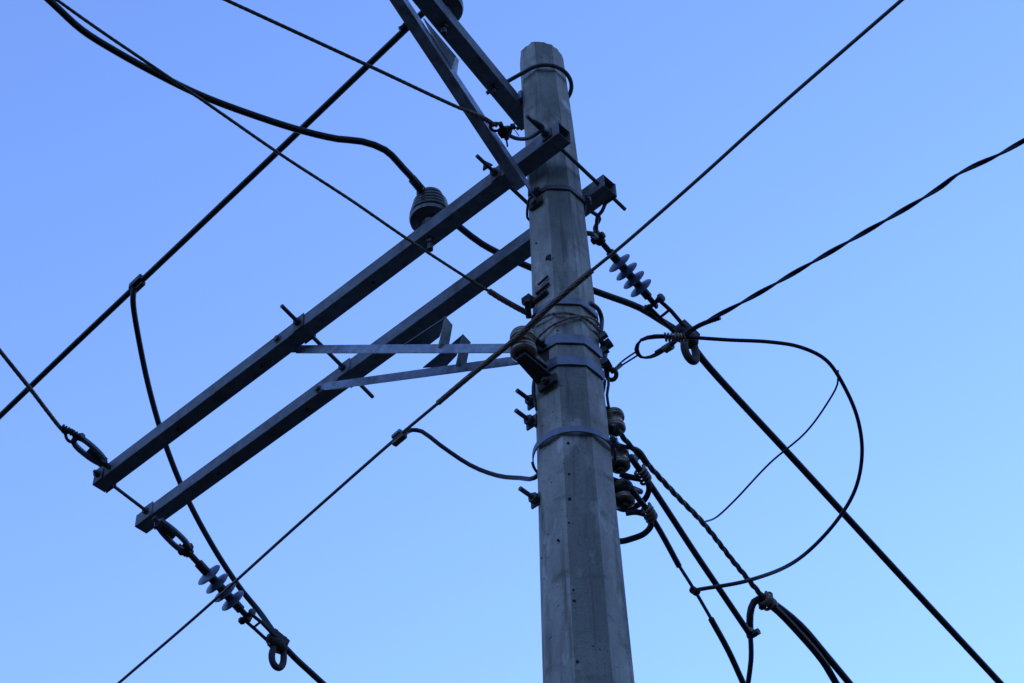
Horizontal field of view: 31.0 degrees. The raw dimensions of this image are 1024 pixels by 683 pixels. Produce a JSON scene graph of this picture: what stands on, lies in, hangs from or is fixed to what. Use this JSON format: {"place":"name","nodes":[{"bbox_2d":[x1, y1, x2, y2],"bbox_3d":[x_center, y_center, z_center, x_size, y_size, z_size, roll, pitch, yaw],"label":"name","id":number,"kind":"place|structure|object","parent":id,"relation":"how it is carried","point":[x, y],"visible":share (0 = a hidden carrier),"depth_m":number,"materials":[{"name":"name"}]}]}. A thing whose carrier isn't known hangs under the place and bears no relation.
{"place":"outdoors","nodes":[
{"label":"outdoors","id":0,"kind":"place"},
{"bbox_2d":[176,543,251,622],"bbox_3d":[-1.443,1.176,9.016,0.137,0.137,0.526,-31,-71,24],"label":"strain insulator","id":1,"kind":"object","parent":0,"point":[219,586],"visible":0.94,"depth_m":8.99,"materials":[{"name":"ceramic"}]},
{"bbox_2d":[152,516,190,551],"bbox_3d":[-1.645,0.929,8.922,0.094,0.106,0.236,-35,-54,27],"label":"eye link","id":2,"kind":"object","parent":1,"relation":"attached to","point":[168,532],"visible":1,"depth_m":8.90,"materials":[{"name":"metal"}]},
{"bbox_2d":[238,608,289,670],"bbox_3d":[-1.215,1.468,9.072,0.309,0.215,0.107,42,-59,-13],"label":"dead end clamp","id":3,"kind":"object","parent":1,"relation":"attached to","point":[277,642],"visible":1,"depth_m":9.08,"materials":[{"name":"metal"}]},
{"bbox_2d":[287,647,325,682],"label":"line cable","id":4,"kind":"object","parent":3,"relation":"attached to","point":[304,666],"visible":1,"depth_m":9.17,"materials":[{"name":"black rubber"}]},
{"bbox_2d":[0,0,1023,682],"label":"sky","id":5,"kind":"structure","parent":0,"point":[424,567],"materials":[{"name":"blue"}]},
{"bbox_3d":[0.338,0.401,6.669,0.029,0.520,0.042,-2,-46,0],"label":"insulator rack","id":6,"kind":"object","parent":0,"visible":0},
{"bbox_2d":[606,406,625,436],"bbox_3d":[0.354,0.288,6.804,0.134,0.128,0.080,20,-51,-20],"label":"spool insulator","id":7,"kind":"object","parent":6,"relation":"attached to","point":[615,414],"visible":0.58,"depth_m":6.80,"materials":[{"name":"ceramic"}]},
{"bbox_2d":[610,447,630,473],"bbox_3d":[0.363,0.416,6.672,0.134,0.128,0.080,20,-51,-20],"label":"spool insulator","id":8,"kind":"object","parent":6,"relation":"attached to","point":[622,464],"visible":0.54,"depth_m":6.64,"materials":[{"name":"ceramic"}]},
{"bbox_2d":[617,454,751,634],"bbox_3d":[0.653,0.714,6.758,0.183,0.321,0.889,-33,-54,26],"label":"line cable","id":9,"kind":"object","parent":8,"relation":"attached to","point":[645,476],"visible":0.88,"depth_m":6.64,"materials":[{"name":"black rubber"}]},
{"bbox_2d":[611,422,765,600],"bbox_3d":[0.656,0.644,6.814,0.075,0.230,0.971,-32,-53,25],"label":"twisted wire","id":10,"kind":"object","parent":8,"relation":"attached to","point":[639,453],"visible":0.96,"depth_m":6.77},
{"bbox_2d":[758,591,777,610],"bbox_3d":[0.965,0.980,7.015,0.061,0.076,0.075,-30,-52,24],"label":"tap connector","id":11,"kind":"object","parent":10,"relation":"attached to","point":[766,602],"visible":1,"depth_m":6.99,"materials":[{"name":"metal"}]},
{"bbox_2d":[746,596,852,682],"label":"line cable","id":12,"kind":"object","parent":11,"relation":"attached to","point":[829,658],"visible":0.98,"depth_m":7.11,"materials":[{"name":"black rubber"}]},
{"bbox_2d":[746,627,760,637],"bbox_3d":[0.905,1.093,6.937,0.050,0.037,0.045,-35,-54,27],"label":"tap connector","id":13,"kind":"object","parent":12,"relation":"attached to","point":[756,632],"visible":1,"depth_m":6.92,"materials":[{"name":"metal"}]},
{"bbox_2d":[746,637,753,682],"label":"line cable","id":14,"kind":"object","parent":13,"relation":"hanging from","point":[750,659],"visible":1,"depth_m":6.91,"materials":[{"name":"black rubber"}]},
{"bbox_2d":[768,602,839,682],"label":"line cable","id":15,"kind":"object","parent":11,"relation":"attached to","point":[785,618],"visible":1,"depth_m":7.10,"materials":[{"name":"black rubber"}]},
{"bbox_2d":[613,477,634,509],"bbox_3d":[0.371,0.533,6.552,0.134,0.128,0.080,20,-51,-20],"label":"spool insulator","id":16,"kind":"object","parent":6,"relation":"attached to","point":[625,500],"visible":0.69,"depth_m":6.52,"materials":[{"name":"ceramic"}]},
{"bbox_2d":[614,484,681,567],"bbox_3d":[0.447,0.644,6.557,0.178,0.188,0.379,-18,-49,15],"label":"line cable","id":17,"kind":"object","parent":16,"relation":"attached to","point":[648,513],"visible":0.87,"depth_m":6.49,"materials":[{"name":"black rubber"}]},
{"bbox_2d":[679,566,712,619],"bbox_3d":[0.663,0.907,6.660,0.015,0.075,0.295,-22,-50,18],"label":"line wire","id":18,"kind":"object","parent":17,"relation":"attached to","point":[688,580],"visible":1,"depth_m":6.66,"materials":[{"name":"black metal"}]},
{"bbox_2d":[689,586,700,595],"bbox_3d":[0.657,0.898,6.655,0.042,0.028,0.033,22,-51,-22],"label":"tap connector","id":19,"kind":"object","parent":18,"relation":"attached to","point":[695,592],"visible":1,"depth_m":6.64,"materials":[{"name":"metal"}]},
{"bbox_2d":[708,617,745,682],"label":"line cable","id":20,"kind":"object","parent":18,"relation":"attached to","point":[726,647],"visible":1,"depth_m":6.79,"materials":[{"name":"black rubber"}]},
{"label":"ground","id":21,"kind":"structure","parent":0,"visible":0},
{"bbox_2d":[520,42,634,682],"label":"utility pole","id":22,"kind":"object","parent":21,"relation":"on","point":[585,629],"visible":0.91,"depth_m":6.41,"materials":[{"name":"concrete"}]},
{"bbox_2d":[55,0,525,315],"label":"guy wire","id":23,"kind":"object","parent":22,"relation":"attached to","point":[503,299],"visible":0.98,"depth_m":6.67,"materials":[{"name":"black metal"}]},
{"bbox_2d":[93,122,570,491],"bbox_3d":[-0.887,-0.088,8.179,2.997,0.076,0.090,-35,-54,27],"label":"crossarm","id":24,"kind":"object","parent":22,"relation":"attached to","point":[483,193],"visible":1,"depth_m":8.09,"materials":[{"name":"metal"}]},
{"bbox_2d":[71,436,109,468],"bbox_3d":[-1.994,0.528,8.757,0.216,0.099,0.094,32,-55,-28],"label":"eye link","id":25,"kind":"object","parent":24,"relation":"attached to","point":[94,454],"visible":1,"depth_m":8.75,"materials":[{"name":"metal"}]},
{"bbox_2d":[61,424,84,443],"bbox_3d":[-2.076,0.444,8.738,0.125,0.061,0.079,16,-49,-17],"label":"wire grip","id":26,"kind":"object","parent":25,"relation":"attached to","point":[72,433],"visible":1,"depth_m":8.71,"materials":[{"name":"metal"}]},
{"bbox_2d":[0,348,66,434],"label":"twisted wire","id":27,"kind":"object","parent":26,"relation":"attached to","point":[29,388],"visible":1,"depth_m":8.64,"materials":[{"name":"black metal"}]},
{"bbox_2d":[280,304,373,398],"bbox_3d":[-0.824,0.048,8.312,0.074,0.082,0.687,-25,-50,20],"label":"arming bolt","id":28,"kind":"object","parent":24,"relation":"attached to","point":[343,367],"visible":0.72,"depth_m":8.31,"materials":[{"name":"metal"}]},
{"bbox_2d":[409,187,447,251],"bbox_3d":[-0.350,-0.511,7.908,0.182,0.364,0.182,-2,-46,0],"label":"post insulator","id":29,"kind":"object","parent":24,"relation":"on","point":[429,203],"visible":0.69,"depth_m":7.88,"materials":[{"name":"grey ceramic"}]},
{"bbox_2d":[44,0,675,327],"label":"line cable","id":30,"kind":"object","parent":29,"relation":"attached to","point":[65,15],"visible":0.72,"depth_m":7.74,"materials":[{"name":"black rubber"}]},
{"bbox_2d":[409,176,424,191],"bbox_3d":[-0.409,-0.675,7.940,0.042,0.044,0.085,-24,-50,19],"label":"binding wire","id":31,"kind":"object","parent":30,"relation":"attached to","point":[413,185],"visible":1,"depth_m":7.93,"materials":[{"name":"metal"}]},
{"bbox_2d":[475,154,526,204],"bbox_3d":[0.056,-0.588,7.744,0.060,0.095,0.631,-32,-53,25],"label":"arming bolt","id":32,"kind":"object","parent":24,"relation":"attached to","point":[495,172],"visible":0.32,"depth_m":7.62,"materials":[{"name":"metal"}]},
{"bbox_2d":[525,114,626,210],"bbox_3d":[0.264,-0.730,7.618,0.070,0.088,0.648,-33,-54,26],"label":"arming bolt","id":33,"kind":"object","parent":24,"relation":"attached to","point":[546,134],"visible":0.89,"depth_m":7.60,"materials":[{"name":"metal"}]},
{"bbox_2d":[489,118,544,146],"bbox_3d":[0.021,-0.841,7.478,0.227,0.059,0.120,-2,-46,0],"label":"hook link","id":34,"kind":"object","parent":33,"relation":"attached to","point":[504,132],"visible":1,"depth_m":7.46,"materials":[{"name":"metal"}]},
{"bbox_2d":[223,0,497,126],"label":"twisted wire","id":35,"kind":"object","parent":34,"relation":"attached to","point":[423,91],"visible":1,"depth_m":7.24,"materials":[{"name":"black metal"}]},
{"bbox_2d":[135,174,615,533],"bbox_3d":[-0.712,0.120,8.383,3.046,0.076,0.090,-35,-54,27],"label":"crossarm","id":36,"kind":"object","parent":22,"relation":"attached to","point":[490,271],"visible":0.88,"depth_m":8.36,"materials":[{"name":"metal"}]},
{"bbox_2d":[92,466,155,529],"bbox_3d":[-1.850,0.756,8.941,0.075,0.090,0.484,-28,-51,22],"label":"arming bolt","id":37,"kind":"object","parent":36,"relation":"attached to","point":[146,510],"visible":0.69,"depth_m":8.93,"materials":[{"name":"metal"}]},
{"bbox_2d":[587,201,606,239],"bbox_3d":[0.344,-0.498,7.753,0.086,0.128,0.210,4,-47,-6],"label":"hook link","id":38,"kind":"object","parent":36,"relation":"attached to","point":[594,233],"visible":0.97,"depth_m":7.73,"materials":[{"name":"metal"}]},
{"bbox_2d":[590,230,658,308],"bbox_3d":[0.486,-0.303,7.892,0.113,0.113,0.433,-34,-72,26],"label":"strain insulator","id":39,"kind":"object","parent":38,"relation":"hanging from","point":[619,263],"visible":0.98,"depth_m":7.87,"materials":[{"name":"ceramic"}]},
{"bbox_2d":[643,293,699,364],"bbox_3d":[0.698,-0.045,7.931,0.314,0.217,0.108,43,-59,-13],"label":"dead end clamp","id":40,"kind":"object","parent":39,"relation":"attached to","point":[683,326],"visible":0.79,"depth_m":7.94,"materials":[{"name":"metal"}]},
{"bbox_2d":[699,349,1003,682],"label":"line cable","id":41,"kind":"object","parent":40,"relation":"attached to","point":[838,508],"visible":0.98,"depth_m":8.29,"materials":[{"name":"black rubber"}]},
{"bbox_2d":[292,316,509,353],"bbox_3d":[-0.469,0.026,7.678,1.395,0.970,0.116,-33,-53,26],"label":"crossarm brace","id":42,"kind":"object","parent":22,"relation":"attached to","point":[421,342],"visible":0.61,"depth_m":7.59,"materials":[{"name":"metal"}]},
{"bbox_2d":[318,334,518,390],"bbox_3d":[-0.400,0.126,7.780,0.119,0.950,1.466,33,-56,-29],"label":"crossarm brace","id":43,"kind":"object","parent":22,"relation":"attached to","point":[437,365],"visible":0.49,"depth_m":7.71,"materials":[{"name":"metal"}]},
{"bbox_2d":[390,0,536,198],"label":"crossarm brace","id":44,"kind":"object","parent":22,"relation":"attached to","point":[441,56],"visible":0.95,"depth_m":7.46,"materials":[{"name":"metal"}]},
{"bbox_2d":[412,0,523,130],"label":"crossarm","id":45,"kind":"object","parent":22,"relation":"attached to","point":[473,56],"visible":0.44,"depth_m":7.95,"materials":[{"name":"metal"}]},
{"bbox_2d":[439,0,463,35],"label":"post insulator","id":46,"kind":"object","parent":45,"relation":"attached to","point":[455,8],"visible":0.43,"depth_m":7.88,"materials":[{"name":"grey ceramic"}]},
{"bbox_2d":[0,10,424,418],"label":"line cable","id":47,"kind":"object","parent":46,"relation":"attached to","point":[272,156],"visible":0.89,"depth_m":8.82,"materials":[{"name":"black rubber"}]},
{"bbox_2d":[128,274,145,291],"bbox_3d":[-1.852,-0.282,9.134,0.043,0.059,0.095,34,-56,-29],"label":"tap connector","id":48,"kind":"object","parent":47,"relation":"attached to","point":[140,285],"visible":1,"depth_m":9.11,"materials":[{"name":"grey metal"}]},
{"bbox_2d":[130,287,276,631],"bbox_3d":[-1.618,0.631,9.151,0.259,1.215,1.424,-22,-50,18],"label":"jumper cable","id":49,"kind":"object","parent":48,"relation":"hanging from","point":[219,557],"visible":0.87,"depth_m":9.26,"materials":[{"name":"black rubber"}]},
{"bbox_2d":[398,23,405,30],"bbox_3d":[-0.478,-1.389,8.138,0.052,0.039,0.026,-27,-51,22],"label":"tie end","id":50,"kind":"object","parent":47,"relation":"attached to","point":[401,27],"visible":0.76,"depth_m":8.13,"materials":[{"name":"black metal"}]},
{"bbox_2d":[491,84,497,93],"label":"stud bolt","id":51,"kind":"object","parent":45,"relation":"on","point":[494,87],"visible":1,"depth_m":8.02,"materials":[{"name":"metal"}]},
{"bbox_2d":[406,428,537,480],"bbox_3d":[-0.117,0.434,6.840,0.591,0.506,0.159,-22,-49,17],"label":"jumper wire","id":52,"kind":"object","parent":22,"relation":"attached to","point":[466,462],"visible":0.89,"depth_m":6.93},
{"bbox_2d":[514,408,536,430],"bbox_3d":[0.055,0.279,6.678,0.050,0.050,0.122,-35,-54,27],"label":"through bolt","id":53,"kind":"object","parent":22,"relation":"attached to","point":[530,421],"visible":0.89,"depth_m":6.67,"materials":[{"name":"metal"}]},
{"bbox_2d":[515,388,536,410],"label":"through bolt","id":54,"kind":"object","parent":22,"relation":"attached to","point":[529,402],"visible":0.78,"depth_m":6.74,"materials":[{"name":"metal"}]},
{"bbox_2d":[518,486,539,509],"bbox_3d":[0.069,0.535,6.367,0.050,0.050,0.122,-35,-54,27],"label":"through bolt","id":55,"kind":"object","parent":22,"relation":"attached to","point":[534,499],"visible":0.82,"depth_m":6.36,"materials":[{"name":"metal"}]},
{"bbox_2d":[486,63,573,130],"bbox_3d":[0.103,-1.105,8.200,0.356,0.035,0.273,-27,-51,21],"label":"hoop bolt","id":56,"kind":"object","parent":22,"relation":"attached to","point":[551,65],"visible":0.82,"depth_m":8.12,"materials":[{"name":"metal"}]},
{"bbox_2d":[521,275,549,318],"bbox_3d":[0.082,-0.176,7.062,0.075,0.160,0.126,26,-53,-24],"label":"guy attachment","id":57,"kind":"object","parent":22,"relation":"attached to","point":[529,301],"visible":1,"depth_m":7.05,"materials":[{"name":"metal"}]},
{"bbox_2d":[533,380,537,410],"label":"earth wire","id":58,"kind":"object","parent":22,"relation":"attached to","point":[534,401],"visible":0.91,"depth_m":6.69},
{"bbox_2d":[529,195,542,210],"bbox_3d":[0.091,-0.562,7.457,0.028,0.035,0.070,35,-57,-30],"label":"brace foot","id":59,"kind":"object","parent":22,"relation":"attached to","point":[534,203],"visible":1,"depth_m":7.45},
{"bbox_2d":[515,352,557,392],"bbox_3d":[0.092,0.105,6.671,0.130,0.105,0.090,34,-56,-29],"label":"spool bracket","id":60,"kind":"object","parent":22,"relation":"attached to","point":[542,377],"visible":1,"depth_m":6.68,"materials":[{"name":"metal"}]},
{"bbox_2d":[510,325,548,367],"bbox_3d":[0.065,0.030,6.766,0.100,0.161,0.169,-35,-54,27],"label":"spool insulator","id":61,"kind":"object","parent":60,"relation":"attached to","point":[521,346],"visible":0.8,"depth_m":6.72,"materials":[{"name":"grey ceramic"}]},
{"bbox_2d":[117,0,903,682],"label":"line wire","id":62,"kind":"object","parent":61,"relation":"attached to","point":[549,306],"visible":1,"depth_m":6.63,"materials":[{"name":"black metal"}]},
{"bbox_2d":[391,429,406,446],"bbox_3d":[-0.432,0.364,7.040,0.033,0.042,0.070,32,-55,-28],"label":"tap connector","id":63,"kind":"object","parent":62,"relation":"attached to","point":[398,440],"visible":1,"depth_m":7.03,"materials":[{"name":"metal"}]},
{"bbox_2d":[519,332,534,342],"bbox_3d":[0.088,-0.034,6.698,0.086,0.036,0.251,25,-52,-24],"label":"tie wire","id":64,"kind":"object","parent":61,"relation":"attached to","point":[528,338],"visible":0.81,"depth_m":6.72,"materials":[{"name":"grey metal"}]},
{"bbox_2d":[526,185,591,220],"bbox_3d":[0.192,-0.542,7.568,0.273,0.024,0.247,-2,-46,0],"label":"pole band","id":65,"kind":"object","parent":22,"relation":"attached to","point":[536,190],"visible":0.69,"depth_m":7.50,"materials":[{"name":"metal"}]},
{"bbox_2d":[531,298,598,327],"bbox_3d":[0.200,-0.060,7.063,0.266,0.030,0.262,-2,-46,0],"label":"pole band","id":66,"kind":"object","parent":22,"relation":"attached to","point":[585,305],"visible":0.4,"depth_m":6.99,"materials":[{"name":"metal"}]},
{"bbox_2d":[532,311,600,347],"bbox_3d":[0.203,-0.005,7.002,0.287,0.054,0.287,-2,-46,0],"label":"wire hoop","id":67,"kind":"object","parent":22,"relation":"attached to","point":[571,314],"visible":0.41,"depth_m":6.92,"materials":[{"name":"grey metal"}]},
{"bbox_2d":[531,355,605,394],"bbox_3d":[0.210,0.164,6.828,0.277,0.046,0.272,-2,-46,0],"label":"pole band","id":68,"kind":"object","parent":22,"relation":"attached to","point":[553,362],"visible":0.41,"depth_m":6.74,"materials":[{"name":"metal"}]},
{"bbox_2d":[537,315,600,337],"bbox_3d":[0.204,0.008,6.987,0.283,0.132,0.284,-2,-46,0],"label":"wire hoop","id":69,"kind":"object","parent":22,"relation":"attached to","point":[564,319],"visible":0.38,"depth_m":6.88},
{"bbox_2d":[536,334,602,369],"bbox_3d":[0.207,0.084,6.912,0.274,0.046,0.268,-2,-46,0],"label":"pole band","id":70,"kind":"object","parent":22,"relation":"attached to","point":[574,339],"visible":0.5,"depth_m":6.83,"materials":[{"name":"metal"}]},
{"bbox_2d":[531,425,619,472],"bbox_3d":[0.225,0.412,6.566,0.317,0.027,0.300,-2,-46,0],"label":"pole band","id":71,"kind":"object","parent":22,"relation":"attached to","point":[612,441],"visible":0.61,"depth_m":6.49,"materials":[{"name":"metal"}]},
{"bbox_2d":[588,301,603,331],"bbox_3d":[0.323,-0.093,6.987,0.031,0.090,0.099,-21,-49,17],"label":"bent rod","id":72,"kind":"object","parent":22,"relation":"attached to","point":[596,307],"visible":0.98,"depth_m":7.00,"materials":[{"name":"metal"}]},
{"bbox_2d":[593,330,618,381],"bbox_3d":[0.344,0.047,6.909,0.072,0.210,0.116,-21,-49,17],"label":"eye bolt","id":73,"kind":"object","parent":22,"relation":"attached to","point":[606,346],"visible":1,"depth_m":6.91,"materials":[{"name":"metal"}]},
{"bbox_2d":[606,373,609,408],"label":"earth wire","id":74,"kind":"object","parent":73,"relation":"hanging from","point":[607,391],"visible":1,"depth_m":6.79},
{"bbox_2d":[610,352,638,373],"bbox_3d":[0.425,0.089,6.899,0.115,0.078,0.054,-17,-48,14],"label":"bail wire","id":75,"kind":"object","parent":73,"relation":"attached to","point":[619,366],"visible":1,"depth_m":6.92,"materials":[{"name":"metal"}]},
{"bbox_2d":[634,138,1023,358],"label":"service cable","id":76,"kind":"object","parent":75,"relation":"attached to","point":[668,346],"visible":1,"depth_m":6.60,"materials":[{"name":"black rubber"}]},
{"bbox_2d":[655,335,863,590],"bbox_3d":[0.938,0.487,6.805,0.776,0.781,0.727,-2,-46,0],"label":"drop wire","id":77,"kind":"object","parent":76,"relation":"hanging from","point":[844,509],"visible":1,"depth_m":6.85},
{"bbox_2d":[705,370,838,521],"bbox_3d":[0.999,0.430,6.888,0.653,0.408,0.152,-29,-52,23],"label":"thin wire","id":78,"kind":"object","parent":77,"relation":"hanging from","point":[772,460],"visible":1,"depth_m":6.92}
]}

